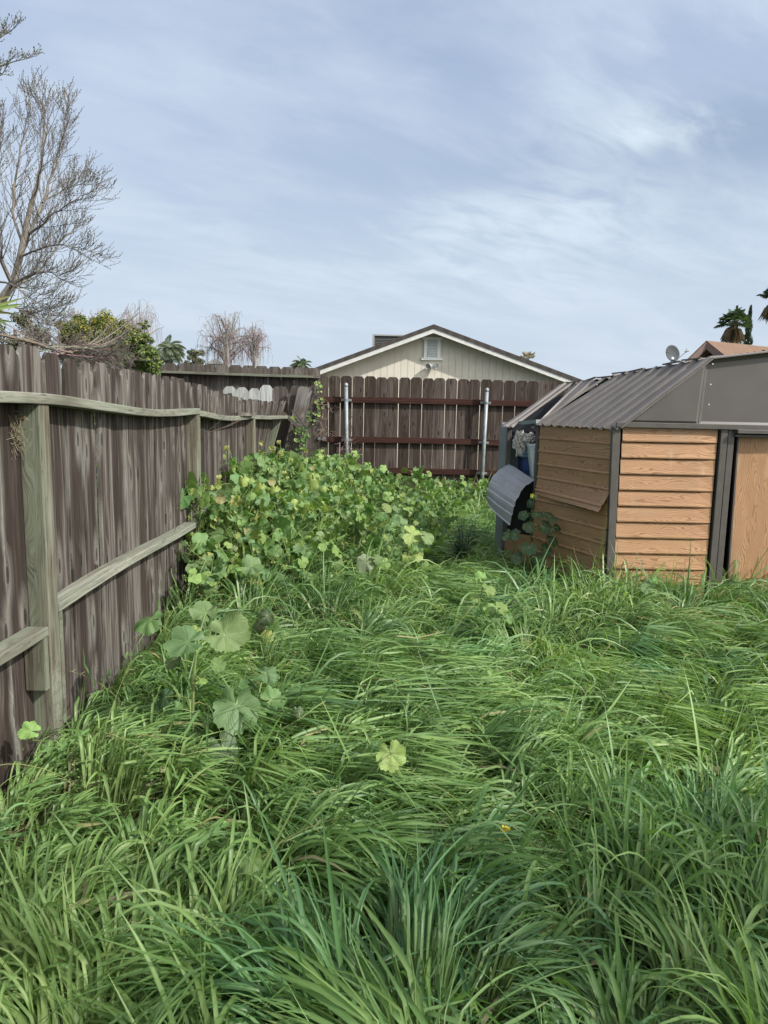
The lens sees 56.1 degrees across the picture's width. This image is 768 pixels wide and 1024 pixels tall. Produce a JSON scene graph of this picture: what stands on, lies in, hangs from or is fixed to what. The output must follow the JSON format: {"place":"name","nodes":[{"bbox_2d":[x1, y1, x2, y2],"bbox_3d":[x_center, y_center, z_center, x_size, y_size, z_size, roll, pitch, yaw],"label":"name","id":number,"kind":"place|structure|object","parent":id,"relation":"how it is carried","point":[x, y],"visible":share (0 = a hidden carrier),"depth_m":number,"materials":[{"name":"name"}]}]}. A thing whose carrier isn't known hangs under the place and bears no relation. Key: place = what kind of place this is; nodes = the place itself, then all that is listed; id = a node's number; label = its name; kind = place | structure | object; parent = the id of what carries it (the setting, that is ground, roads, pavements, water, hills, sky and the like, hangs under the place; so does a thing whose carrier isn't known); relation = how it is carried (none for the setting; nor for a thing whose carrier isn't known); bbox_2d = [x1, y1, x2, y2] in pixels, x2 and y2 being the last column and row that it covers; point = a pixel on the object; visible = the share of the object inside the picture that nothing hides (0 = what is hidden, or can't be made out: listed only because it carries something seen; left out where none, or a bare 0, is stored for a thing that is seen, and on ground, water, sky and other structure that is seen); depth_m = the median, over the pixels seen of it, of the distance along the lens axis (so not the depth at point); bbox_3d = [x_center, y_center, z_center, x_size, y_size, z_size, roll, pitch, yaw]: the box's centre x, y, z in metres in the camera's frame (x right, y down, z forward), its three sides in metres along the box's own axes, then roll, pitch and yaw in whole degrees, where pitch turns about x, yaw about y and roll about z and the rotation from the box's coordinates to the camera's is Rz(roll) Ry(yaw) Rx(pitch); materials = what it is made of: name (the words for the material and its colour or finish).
{"place":"outdoors","nodes":[
{"label":"outdoors","id":0,"kind":"place"},
{"bbox_2d":[0,470,767,1023],"bbox_3d":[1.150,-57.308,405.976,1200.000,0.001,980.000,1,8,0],"label":"ground","id":1,"kind":"structure","parent":0,"point":[40,817],"depth_m":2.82,"materials":[{"name":"green plant"}]},
{"bbox_2d":[0,295,21,332],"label":"yucca plant","id":2,"kind":"object","parent":1,"relation":"on","point":[3,305],"visible":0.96,"depth_m":5.71,"materials":[{"name":"green plant"}]},
{"bbox_2d":[0,10,44,79],"bbox_3d":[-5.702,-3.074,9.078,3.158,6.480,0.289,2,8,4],"label":"bare tree","id":3,"kind":"object","parent":1,"relation":"on","point":[4,31],"visible":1,"depth_m":8.62,"materials":[{"name":"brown plant"}]},
{"bbox_2d":[0,305,51,350],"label":"bush","id":4,"kind":"object","parent":1,"relation":"on","point":[21,320],"visible":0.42,"depth_m":12.53,"materials":[{"name":"brown plant"}]},
{"bbox_2d":[17,721,67,751],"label":"mallow plant","id":5,"kind":"object","parent":1,"relation":"on","point":[24,732],"visible":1,"depth_m":2.88,"materials":[{"name":"green plant"}]},
{"bbox_2d":[0,65,122,345],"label":"bare tree","id":6,"kind":"object","parent":1,"relation":"on","point":[15,282],"visible":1,"depth_m":7.87,"materials":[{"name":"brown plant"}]},
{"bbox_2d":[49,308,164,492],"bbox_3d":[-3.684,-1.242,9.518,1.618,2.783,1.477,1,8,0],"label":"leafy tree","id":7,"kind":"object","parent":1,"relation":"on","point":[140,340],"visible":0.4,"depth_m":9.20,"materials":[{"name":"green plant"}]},
{"bbox_2d":[0,303,244,598],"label":"brush pile","id":8,"kind":"object","parent":1,"relation":"on","point":[68,348],"visible":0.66,"depth_m":5.38,"materials":[{"name":"brown plant"}]},
{"bbox_2d":[117,299,163,352],"bbox_3d":[-9.941,-5.747,29.527,1.935,5.700,1.563,1,8,0],"label":"weeping birch","id":9,"kind":"object","parent":1,"relation":"on","point":[133,322],"visible":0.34,"depth_m":29.16,"materials":[{"name":"brown plant"}]},
{"bbox_2d":[0,344,289,791],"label":"wooden fence","id":10,"kind":"object","parent":1,"relation":"on","point":[154,447],"visible":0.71,"depth_m":3.72,"materials":[{"name":"brown wood"}]},
{"bbox_2d":[6,411,31,458],"bbox_3d":[-1.543,-0.314,2.968,0.185,0.234,0.085,1,8,0],"label":"dry grass nest","id":11,"kind":"object","parent":10,"relation":"attached to","point":[16,431],"visible":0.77,"depth_m":2.97,"materials":[{"name":"brown plant"}]},
{"bbox_2d":[290,410,311,457],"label":"vine","id":12,"kind":"object","parent":10,"relation":"attached to","point":[303,442],"visible":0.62,"depth_m":10.77,"materials":[{"name":"green plant"}]},
{"bbox_2d":[156,334,185,363],"bbox_3d":[-6.998,-3.885,23.704,1.068,3.815,1.070,1,8,0],"label":"palm tree","id":13,"kind":"object","parent":1,"relation":"on","point":[171,351],"visible":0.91,"depth_m":23.32,"materials":[{"name":"green plant"}]},
{"bbox_2d":[134,600,250,765],"bbox_3d":[-0.815,0.822,3.253,0.705,0.731,0.383,8,11,40],"label":"mallow plant","id":14,"kind":"object","parent":1,"relation":"on","point":[232,628],"visible":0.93,"depth_m":3.22,"materials":[{"name":"green plant"}]},
{"bbox_2d":[184,348,205,365],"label":"bush","id":15,"kind":"object","parent":1,"relation":"on","point":[193,355],"visible":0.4,"depth_m":21.32,"materials":[{"name":"green plant"}]},
{"bbox_2d":[94,363,319,502],"bbox_3d":[-2.846,-1.213,11.304,3.660,2.240,0.166,1,8,0],"label":"wooden fence","id":16,"kind":"object","parent":1,"relation":"on","point":[218,378],"visible":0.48,"depth_m":11.24,"materials":[{"name":"grey wood"}]},
{"bbox_2d":[178,471,236,565],"bbox_3d":[-1.431,0.162,5.598,0.609,1.218,0.524,-5,10,-35],"label":"mallow plant","id":17,"kind":"object","parent":1,"relation":"on","point":[215,532],"visible":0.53,"depth_m":5.55,"materials":[{"name":"green plant"}]},
{"bbox_2d":[182,556,238,601],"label":"mallow plant","id":18,"kind":"object","parent":1,"relation":"on","point":[199,576],"visible":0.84,"depth_m":5.09,"materials":[{"name":"green plant"}]},
{"bbox_2d":[182,532,241,607],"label":"mallow plant","id":19,"kind":"object","parent":1,"relation":"on","point":[201,544],"visible":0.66,"depth_m":5.28,"materials":[{"name":"green plant"}]},
{"bbox_2d":[188,481,261,563],"bbox_3d":[-1.335,0.250,5.831,0.518,0.980,0.683,4,9,17],"label":"mallow plant","id":20,"kind":"object","parent":1,"relation":"on","point":[204,501],"visible":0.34,"depth_m":5.74,"materials":[{"name":"green plant"}]},
{"bbox_2d":[195,312,263,366],"bbox_3d":[-5.982,-5.094,27.617,2.438,5.115,2.503,-2,9,-23],"label":"weeping birch","id":21,"kind":"object","parent":1,"relation":"on","point":[225,355],"visible":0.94,"depth_m":27.25,"materials":[{"name":"brown plant"}]},
{"bbox_2d":[205,497,254,572],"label":"mallow plant","id":22,"kind":"object","parent":1,"relation":"on","point":[229,514],"visible":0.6,"depth_m":5.63,"materials":[{"name":"green plant"}]},
{"bbox_2d":[199,554,263,603],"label":"mallow plant","id":23,"kind":"object","parent":1,"relation":"on","point":[256,566],"visible":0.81,"depth_m":5.13,"materials":[{"name":"green plant"}]},
{"bbox_2d":[217,445,275,491],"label":"mallow plant","id":24,"kind":"object","parent":1,"relation":"on","point":[235,472],"visible":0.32,"depth_m":6.76,"materials":[{"name":"green plant"}]},
{"bbox_2d":[239,848,262,882],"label":"mallow plant","id":25,"kind":"object","parent":1,"relation":"on","point":[245,864],"visible":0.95,"depth_m":2.17,"materials":[{"name":"green plant"}]},
{"bbox_2d":[238,322,272,367],"bbox_3d":[-5.180,-5.000,28.091,1.565,4.824,1.072,4,9,20],"label":"weeping birch","id":26,"kind":"object","parent":1,"relation":"on","point":[255,353],"visible":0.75,"depth_m":27.83,"materials":[{"name":"brown plant"}]},
{"bbox_2d":[223,385,287,458],"bbox_3d":[-1.975,-0.997,11.106,0.983,1.903,0.016,1,8,0],"label":"picket section","id":27,"kind":"object","parent":1,"relation":"on","point":[268,393],"visible":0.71,"depth_m":10.98,"materials":[{"name":"white paint"}]},
{"bbox_2d":[216,475,297,566],"bbox_3d":[-1.069,0.211,5.975,0.517,1.027,0.672,-5,10,-38],"label":"mallow plant","id":28,"kind":"object","parent":1,"relation":"on","point":[261,498],"visible":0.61,"depth_m":5.94,"materials":[{"name":"green plant"}]},
{"bbox_2d":[234,538,280,597],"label":"mallow plant","id":29,"kind":"object","parent":1,"relation":"on","point":[257,549],"visible":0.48,"depth_m":5.43,"materials":[{"name":"green plant"}]},
{"bbox_2d":[236,463,289,494],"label":"mallow plant","id":30,"kind":"object","parent":1,"relation":"on","point":[261,479],"visible":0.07,"depth_m":6.91,"materials":[{"name":"green plant"}]},
{"bbox_2d":[244,441,282,492],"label":"mallow plant","id":31,"kind":"object","parent":1,"relation":"on","point":[261,460],"visible":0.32,"depth_m":7.11,"materials":[{"name":"green plant"}]},
{"bbox_2d":[238,533,291,571],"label":"mallow plant","id":32,"kind":"object","parent":1,"relation":"on","point":[273,559],"visible":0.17,"depth_m":5.93,"materials":[{"name":"green plant"}]},
{"bbox_2d":[244,609,288,650],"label":"mallow plant","id":33,"kind":"object","parent":1,"relation":"on","point":[267,619],"visible":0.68,"depth_m":4.26,"materials":[{"name":"green plant"}]},
{"bbox_2d":[212,666,324,775],"bbox_3d":[-0.534,0.943,3.125,0.375,0.391,0.415,8,11,39],"label":"mallow plant","id":34,"kind":"object","parent":1,"relation":"on","point":[230,720],"visible":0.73,"depth_m":3.06,"materials":[{"name":"green plant"}]},
{"bbox_2d":[257,445,292,485],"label":"mallow plant","id":35,"kind":"object","parent":1,"relation":"on","point":[269,460],"visible":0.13,"depth_m":7.50,"materials":[{"name":"green plant"}]},
{"bbox_2d":[249,474,308,554],"bbox_3d":[-0.942,0.096,6.946,0.548,0.995,0.555,4,12,22],"label":"mallow plant","id":36,"kind":"object","parent":1,"relation":"on","point":[298,485],"visible":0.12,"depth_m":6.76,"materials":[{"name":"green plant"}]},
{"bbox_2d":[249,483,311,563],"bbox_3d":[-1.007,0.189,6.554,0.606,0.906,0.460,5,9,22],"label":"mallow plant","id":37,"kind":"object","parent":1,"relation":"on","point":[263,487],"visible":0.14,"depth_m":6.48,"materials":[{"name":"green plant"}]},
{"bbox_2d":[249,525,318,592],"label":"mallow plant","id":38,"kind":"object","parent":1,"relation":"on","point":[283,537],"visible":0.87,"depth_m":5.52,"materials":[{"name":"green plant"}]},
{"bbox_2d":[265,440,314,473],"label":"mallow plant","id":39,"kind":"object","parent":1,"relation":"on","point":[293,455],"visible":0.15,"depth_m":8.63,"materials":[{"name":"green plant"}]},
{"bbox_2d":[254,485,327,560],"bbox_3d":[-0.833,0.224,6.276,0.604,0.920,0.456,4,9,21],"label":"mallow plant","id":40,"kind":"object","parent":1,"relation":"on","point":[290,515],"visible":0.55,"depth_m":6.21,"materials":[{"name":"green plant"}]},
{"bbox_2d":[268,451,313,491],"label":"mallow plant","id":41,"kind":"object","parent":1,"relation":"on","point":[290,460],"visible":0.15,"depth_m":7.42,"materials":[{"name":"green plant"}]},
{"bbox_2d":[284,385,298,448],"bbox_3d":[-1.472,-0.966,10.989,0.358,1.912,0.018,1,8,0],"label":"leaning board","id":42,"kind":"object","parent":1,"relation":"on","point":[293,391],"visible":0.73,"depth_m":10.89,"materials":[{"name":"brown wood"}]},
{"bbox_2d":[265,487,317,536],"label":"mallow plant","id":43,"kind":"object","parent":1,"relation":"on","point":[281,507],"visible":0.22,"depth_m":6.36,"materials":[{"name":"green plant"}]},
{"bbox_2d":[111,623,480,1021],"bbox_3d":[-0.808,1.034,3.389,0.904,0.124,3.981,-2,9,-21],"label":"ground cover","id":44,"kind":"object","parent":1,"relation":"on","point":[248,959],"visible":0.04,"depth_m":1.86,"materials":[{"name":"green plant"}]},
{"bbox_2d":[284,386,311,452],"bbox_3d":[-1.403,-0.938,10.891,0.612,1.916,0.018,1,8,0],"label":"leaning board","id":45,"kind":"object","parent":1,"relation":"on","point":[302,400],"visible":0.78,"depth_m":10.80,"materials":[{"name":"wood"}]},
{"bbox_2d":[282,448,324,500],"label":"mallow plant","id":46,"kind":"object","parent":1,"relation":"on","point":[313,484],"visible":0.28,"depth_m":7.55,"materials":[{"name":"green plant"}]},
{"bbox_2d":[272,521,348,568],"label":"mallow plant","id":47,"kind":"object","parent":1,"relation":"on","point":[305,531],"visible":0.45,"depth_m":6.19,"materials":[{"name":"green plant"}]},
{"bbox_2d":[288,518,333,554],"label":"mallow plant","id":48,"kind":"object","parent":1,"relation":"on","point":[323,524],"visible":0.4,"depth_m":6.37,"materials":[{"name":"green plant"}]},
{"bbox_2d":[295,531,343,579],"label":"mallow plant","id":49,"kind":"object","parent":1,"relation":"on","point":[334,557],"visible":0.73,"depth_m":5.71,"materials":[{"name":"green plant"}]},
{"bbox_2d":[301,497,338,562],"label":"mallow plant","id":50,"kind":"object","parent":1,"relation":"on","point":[322,511],"visible":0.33,"depth_m":6.92,"materials":[{"name":"green plant"}]},
{"bbox_2d":[303,472,337,523],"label":"mallow plant","id":51,"kind":"object","parent":1,"relation":"on","point":[327,483],"visible":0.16,"depth_m":8.10,"materials":[{"name":"green plant"}]},
{"bbox_2d":[304,454,351,476],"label":"mallow plant","id":52,"kind":"object","parent":1,"relation":"on","point":[319,457],"visible":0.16,"depth_m":9.91,"materials":[{"name":"green plant"}]},
{"bbox_2d":[314,510,349,546],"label":"mallow plant","id":53,"kind":"object","parent":1,"relation":"on","point":[341,525],"visible":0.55,"depth_m":6.99,"materials":[{"name":"green plant"}]},
{"bbox_2d":[311,485,362,541],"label":"mallow plant","id":54,"kind":"object","parent":1,"relation":"on","point":[335,506],"visible":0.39,"depth_m":7.43,"materials":[{"name":"green plant"}]},
{"bbox_2d":[321,457,353,488],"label":"mallow plant","id":55,"kind":"object","parent":1,"relation":"on","point":[334,468],"visible":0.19,"depth_m":9.54,"materials":[{"name":"green plant"}]},
{"bbox_2d":[321,542,373,578],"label":"mallow plant","id":56,"kind":"object","parent":1,"relation":"on","point":[349,561],"visible":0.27,"depth_m":5.96,"materials":[{"name":"green plant"}]},
{"bbox_2d":[333,454,364,481],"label":"mallow plant","id":57,"kind":"object","parent":1,"relation":"on","point":[352,464],"visible":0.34,"depth_m":10.19,"materials":[{"name":"green plant"}]},
{"bbox_2d":[331,510,367,555],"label":"mallow plant","id":58,"kind":"object","parent":1,"relation":"on","point":[361,527],"visible":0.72,"depth_m":7.24,"materials":[{"name":"green plant"}]},
{"bbox_2d":[340,505,377,554],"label":"mallow plant","id":59,"kind":"object","parent":1,"relation":"on","point":[356,518],"visible":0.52,"depth_m":7.42,"materials":[{"name":"green plant"}]},
{"bbox_2d":[343,534,388,581],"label":"mallow plant","id":60,"kind":"object","parent":1,"relation":"on","point":[376,541],"visible":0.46,"depth_m":5.99,"materials":[{"name":"green plant"}]},
{"bbox_2d":[348,462,386,488],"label":"mallow plant","id":61,"kind":"object","parent":1,"relation":"on","point":[381,469],"visible":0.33,"depth_m":10.29,"materials":[{"name":"green plant"}]},
{"bbox_2d":[345,502,391,555],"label":"mallow plant","id":62,"kind":"object","parent":1,"relation":"on","point":[369,508],"visible":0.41,"depth_m":7.65,"materials":[{"name":"green plant"}]},
{"bbox_2d":[356,554,382,573],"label":"mallow plant","id":63,"kind":"object","parent":1,"relation":"on","point":[363,565],"visible":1,"depth_m":5.10,"materials":[{"name":"green plant"}]},
{"bbox_2d":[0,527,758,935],"bbox_3d":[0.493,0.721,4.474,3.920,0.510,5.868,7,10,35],"label":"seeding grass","id":64,"kind":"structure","parent":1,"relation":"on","point":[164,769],"depth_m":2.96,"materials":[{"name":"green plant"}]},
{"bbox_2d":[364,512,402,547],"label":"mallow plant","id":65,"kind":"object","parent":1,"relation":"on","point":[381,517],"visible":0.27,"depth_m":7.20,"materials":[{"name":"green plant"}]},
{"bbox_2d":[369,740,405,777],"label":"mallow plant","id":66,"kind":"object","parent":1,"relation":"on","point":[399,750],"visible":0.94,"depth_m":2.66,"materials":[{"name":"green plant"}]},
{"bbox_2d":[367,522,410,558],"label":"mallow plant","id":67,"kind":"object","parent":1,"relation":"on","point":[373,527],"visible":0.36,"depth_m":6.74,"materials":[{"name":"green plant"}]},
{"bbox_2d":[365,536,413,572],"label":"mallow plant","id":68,"kind":"object","parent":1,"relation":"on","point":[388,548],"visible":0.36,"depth_m":6.18,"materials":[{"name":"green plant"}]},
{"bbox_2d":[380,514,425,565],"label":"mallow plant","id":69,"kind":"object","parent":1,"relation":"on","point":[395,516],"visible":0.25,"depth_m":7.03,"materials":[{"name":"green plant"}]},
{"bbox_2d":[383,476,426,497],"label":"mallow plant","id":70,"kind":"object","parent":1,"relation":"on","point":[407,487],"visible":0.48,"depth_m":10.39,"materials":[{"name":"green plant"}]},
{"bbox_2d":[381,516,433,574],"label":"mallow plant","id":71,"kind":"object","parent":1,"relation":"on","point":[416,538],"visible":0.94,"depth_m":5.72,"materials":[{"name":"green plant"}]},
{"bbox_2d":[392,498,424,525],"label":"mallow plant","id":72,"kind":"object","parent":1,"relation":"on","point":[405,512],"visible":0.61,"depth_m":8.10,"materials":[{"name":"green plant"}]},
{"bbox_2d":[378,552,441,601],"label":"mallow plant","id":73,"kind":"object","parent":1,"relation":"on","point":[390,565],"visible":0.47,"depth_m":5.72,"materials":[{"name":"green plant"}]},
{"bbox_2d":[382,490,437,516],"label":"mallow plant","id":74,"kind":"object","parent":1,"relation":"on","point":[387,497],"visible":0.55,"depth_m":8.69,"materials":[{"name":"green plant"}]},
{"bbox_2d":[396,470,431,498],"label":"mallow plant","id":75,"kind":"object","parent":1,"relation":"on","point":[418,474],"visible":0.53,"depth_m":10.88,"materials":[{"name":"green plant"}]},
{"bbox_2d":[397,486,442,513],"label":"mallow plant","id":76,"kind":"object","parent":1,"relation":"on","point":[425,498],"visible":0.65,"depth_m":9.21,"materials":[{"name":"green plant"}]},
{"bbox_2d":[403,526,443,568],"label":"mallow plant","id":77,"kind":"object","parent":1,"relation":"on","point":[427,548],"visible":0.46,"depth_m":6.73,"materials":[{"name":"green plant"}]},
{"bbox_2d":[416,513,445,560],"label":"mallow plant","id":78,"kind":"object","parent":1,"relation":"on","point":[431,520],"visible":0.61,"depth_m":7.28,"materials":[{"name":"green plant"}]},
{"bbox_2d":[423,497,445,525],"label":"mallow plant","id":79,"kind":"object","parent":1,"relation":"on","point":[432,502],"visible":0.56,"depth_m":8.75,"materials":[{"name":"green plant"}]},
{"bbox_2d":[429,506,457,533],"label":"mallow plant","id":80,"kind":"object","parent":1,"relation":"on","point":[439,514],"visible":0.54,"depth_m":7.94,"materials":[{"name":"green plant"}]},
{"bbox_2d":[430,489,461,513],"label":"mallow plant","id":81,"kind":"object","parent":1,"relation":"on","point":[453,503],"visible":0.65,"depth_m":9.52,"materials":[{"name":"green plant"}]},
{"bbox_2d":[313,375,600,498],"bbox_3d":[2.543,-0.990,11.407,7.498,2.184,0.196,1,8,0],"label":"wooden fence","id":82,"kind":"object","parent":1,"relation":"on","point":[385,422],"visible":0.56,"depth_m":11.42,"materials":[{"name":"brown wood"}]},
{"bbox_2d":[440,516,478,563],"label":"nettle weed","id":83,"kind":"object","parent":1,"relation":"on","point":[458,548],"visible":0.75,"depth_m":7.11,"materials":[{"name":"green plant"}]},
{"bbox_2d":[449,478,487,506],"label":"mallow plant","id":84,"kind":"object","parent":1,"relation":"on","point":[470,490],"visible":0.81,"depth_m":10.48,"materials":[{"name":"green plant"}]},
{"bbox_2d":[470,571,512,636],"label":"mallow plant","id":85,"kind":"object","parent":1,"relation":"on","point":[492,608],"visible":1,"depth_m":4.56,"materials":[{"name":"green plant"}]},
{"bbox_2d":[501,493,560,570],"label":"broadleaf weed","id":86,"kind":"object","parent":1,"relation":"on","point":[530,550],"visible":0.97,"depth_m":6.14,"materials":[{"name":"green plant"}]},
{"bbox_2d":[486,351,767,595],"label":"metal shed","id":87,"kind":"structure","parent":1,"relation":"on","point":[642,459],"depth_m":5.68,"materials":[{"name":"metal"}]},
{"bbox_2d":[512,430,525,456],"bbox_3d":[1.268,-0.642,6.759,0.118,0.262,0.148,-2,9,-19],"label":"rag","id":88,"kind":"object","parent":87,"relation":"on","point":[518,445],"visible":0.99,"depth_m":6.72,"materials":[{"name":"fabric"}]},
{"bbox_2d":[515,450,532,483],"bbox_3d":[1.501,-0.026,7.146,0.419,1.158,0.463,1,8,0],"label":"storage tote","id":89,"kind":"object","parent":87,"relation":"in","point":[523,464],"visible":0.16,"depth_m":6.92,"materials":[{"name":"blue plastic"}]},
{"bbox_2d":[526,442,535,481],"bbox_3d":[1.425,-0.474,6.708,0.216,0.401,0.204,1,8,0],"label":"laundry basket","id":90,"kind":"object","parent":87,"relation":"in","point":[531,451],"visible":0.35,"depth_m":6.65,"materials":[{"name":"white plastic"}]},
{"bbox_2d":[726,437,767,592],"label":"door","id":91,"kind":"structure","parent":87,"relation":"in","point":[748,529],"depth_m":5.67,"materials":[{"name":"wood"}]},
{"bbox_2d":[638,576,657,594],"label":"mallow plant","id":92,"kind":"object","parent":1,"relation":"on","point":[652,585],"visible":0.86,"depth_m":5.27,"materials":[{"name":"green plant"}]},
{"bbox_2d":[713,307,751,343],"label":"palm tree","id":93,"kind":"object","parent":1,"relation":"on","point":[733,333],"visible":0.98,"depth_m":58.02,"materials":[{"name":"green plant"}]},
{"bbox_2d":[742,305,752,344],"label":"cypress tree","id":94,"kind":"object","parent":1,"relation":"on","point":[748,336],"visible":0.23,"depth_m":62.10,"materials":[{"name":"green plant"}]},
{"bbox_2d":[755,288,767,323],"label":"palm tree","id":95,"kind":"object","parent":1,"relation":"on","point":[764,314],"visible":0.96,"depth_m":50.50,"materials":[{"name":"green plant"}]},
{"bbox_2d":[0,0,767,384],"label":"sky","id":96,"kind":"structure","parent":0,"point":[581,186],"materials":[{"name":"blue"}]},
{"bbox_2d":[316,324,583,468],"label":"house","id":97,"kind":"structure","parent":0,"point":[433,351],"depth_m":18.62,"materials":[{"name":"beige paint"}]},
{"bbox_2d":[372,334,402,346],"bbox_3d":[0.101,-4.939,21.968,0.901,0.840,0.900,1,8,0],"label":"roof cooler","id":98,"kind":"object","parent":97,"relation":"on","point":[377,339],"visible":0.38,"depth_m":21.52,"materials":[{"name":"white metal"}]},
{"bbox_2d":[688,341,767,360],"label":"house","id":99,"kind":"structure","parent":0,"point":[705,349],"depth_m":26.51,"materials":[{"name":"brown"}]},
{"bbox_2d":[666,345,688,362],"bbox_3d":[10.238,-5.007,25.264,0.744,1.685,0.352,4,9,21],"label":"satellite dish","id":100,"kind":"object","parent":99,"relation":"attached to","point":[672,353],"visible":0.96,"depth_m":25.26,"materials":[{"name":"grey metal"}]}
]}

